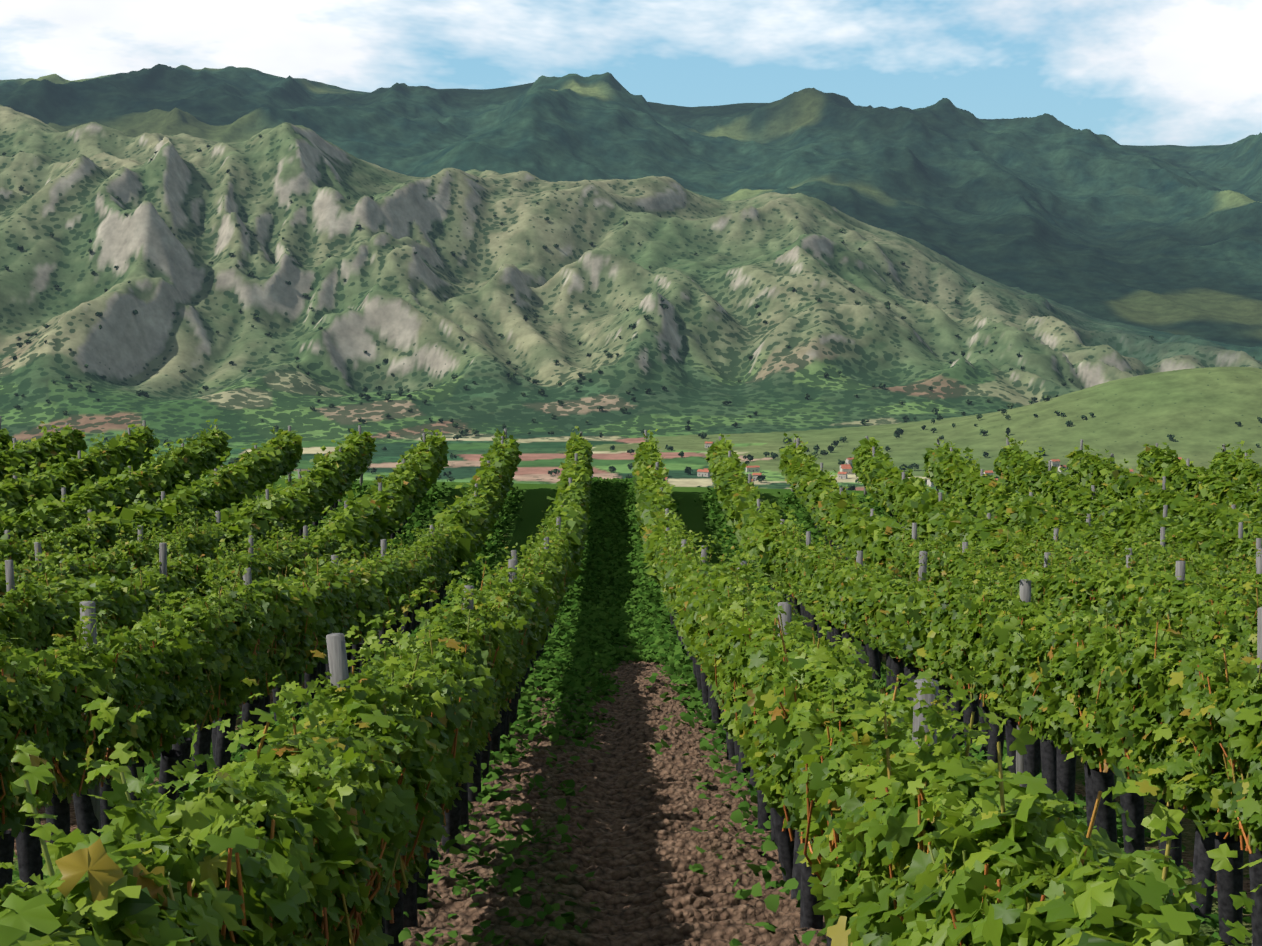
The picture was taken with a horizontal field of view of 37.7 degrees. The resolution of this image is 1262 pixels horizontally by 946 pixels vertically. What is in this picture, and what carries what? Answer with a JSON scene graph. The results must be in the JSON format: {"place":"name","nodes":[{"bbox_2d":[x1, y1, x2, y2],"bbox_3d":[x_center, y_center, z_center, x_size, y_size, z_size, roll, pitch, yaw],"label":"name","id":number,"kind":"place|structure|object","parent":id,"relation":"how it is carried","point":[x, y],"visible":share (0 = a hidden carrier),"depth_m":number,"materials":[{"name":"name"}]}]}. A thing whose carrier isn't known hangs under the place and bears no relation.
{"place":"outdoors","nodes":[
{"label":"outdoors","id":0,"kind":"place"},
{"bbox_2d":[0,64,1261,945],"bbox_3d":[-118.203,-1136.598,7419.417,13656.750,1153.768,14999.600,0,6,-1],"label":"mountains","id":1,"kind":"structure","parent":0,"point":[1089,259],"depth_m":3763.04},
{"bbox_2d":[403,643,826,945],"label":"dirt path","id":2,"kind":"structure","parent":1,"relation":"on","point":[641,840],"depth_m":11.44,"materials":[{"name":"brown soil"}]},
{"bbox_2d":[0,516,1261,945],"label":"vine shoots","id":3,"kind":"object","parent":1,"relation":"on","point":[404,864],"depth_m":8.52,"materials":[{"name":"plant"}]},
{"bbox_2d":[0,416,1261,835],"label":"vineyard posts","id":4,"kind":"object","parent":1,"relation":"on","point":[336,656],"visible":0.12,"depth_m":16.90,"materials":[{"name":"grey wood"}]},
{"bbox_2d":[0,500,1261,945],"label":"vine guards","id":5,"kind":"object","parent":1,"relation":"on","point":[1046,756],"depth_m":11.42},
{"bbox_2d":[2,134,1261,489],"bbox_3d":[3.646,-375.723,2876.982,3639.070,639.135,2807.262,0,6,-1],"label":"trees","id":6,"kind":"object","parent":1,"relation":"on","point":[704,434],"visible":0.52,"depth_m":3094.94,"materials":[{"name":"green plant"}]},
{"bbox_2d":[13,476,1251,945],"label":"weedy grass","id":7,"kind":"structure","parent":1,"relation":"on","point":[611,600],"depth_m":21.80,"materials":[{"name":"green plant"}]},
{"bbox_2d":[697,469,710,476],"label":"farm house","id":8,"kind":"structure","parent":1,"relation":"on","point":[703,473],"depth_m":2340.58,"materials":[{"name":"beige paint"}]},
{"bbox_2d":[705,441,712,447],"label":"farm house","id":9,"kind":"structure","parent":1,"relation":"on","point":[708,444],"depth_m":2710.16,"materials":[{"name":"beige paint"}]},
{"bbox_2d":[746,466,759,471],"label":"farm house","id":10,"kind":"structure","parent":1,"relation":"on","point":[752,468],"depth_m":2392.56,"materials":[{"name":"beige paint"}]},
{"bbox_2d":[752,473,761,480],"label":"farm house","id":11,"kind":"structure","parent":1,"relation":"on","point":[755,475],"depth_m":2296.14,"materials":[{"name":"beige paint"}]},
{"bbox_2d":[838,472,847,478],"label":"farm house","id":12,"kind":"structure","parent":1,"relation":"on","point":[842,475],"depth_m":2312.34,"materials":[{"name":"beige paint"}]},
{"bbox_2d":[840,464,849,471],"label":"farm house","id":13,"kind":"structure","parent":1,"relation":"on","point":[843,465],"depth_m":2394.86,"materials":[{"name":"beige"}]},
{"bbox_2d":[841,466,851,473],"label":"farm house","id":14,"kind":"structure","parent":1,"relation":"on","point":[848,469],"depth_m":2364.90,"materials":[{"name":"beige"}]},
{"bbox_2d":[845,458,853,463],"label":"farm house","id":15,"kind":"structure","parent":1,"relation":"on","point":[848,460],"depth_m":2461.45,"materials":[{"name":"beige paint"}]},
{"bbox_2d":[927,478,933,486],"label":"farm house","id":16,"kind":"structure","parent":1,"relation":"on","point":[929,483],"depth_m":2233.60,"materials":[{"name":"beige paint"}]},
{"bbox_2d":[984,471,993,474],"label":"farm house","id":17,"kind":"structure","parent":1,"relation":"on","point":[989,472],"depth_m":2315.20,"materials":[{"name":"beige"}]},
{"bbox_2d":[1049,459,1059,466],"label":"farm house","id":18,"kind":"structure","parent":1,"relation":"on","point":[1055,462],"depth_m":2410.03,"materials":[{"name":"beige paint"}]},
{"bbox_2d":[0,535,1261,945],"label":"vine leaves","id":19,"kind":"object","parent":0,"point":[108,887],"visible":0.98,"depth_m":7.17,"materials":[{"name":"green plant"}]},
{"bbox_2d":[0,419,1261,587],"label":"vine leaves","id":20,"kind":"object","parent":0,"point":[104,486],"visible":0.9,"depth_m":43.16,"materials":[{"name":"green plant"}]},
{"bbox_2d":[0,504,1261,682],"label":"vine leaves","id":21,"kind":"object","parent":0,"point":[537,597],"visible":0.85,"depth_m":22.14,"materials":[{"name":"green plant"}]},
{"bbox_2d":[0,0,1261,145],"label":"sky","id":22,"kind":"structure","parent":0,"point":[1130,72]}
]}

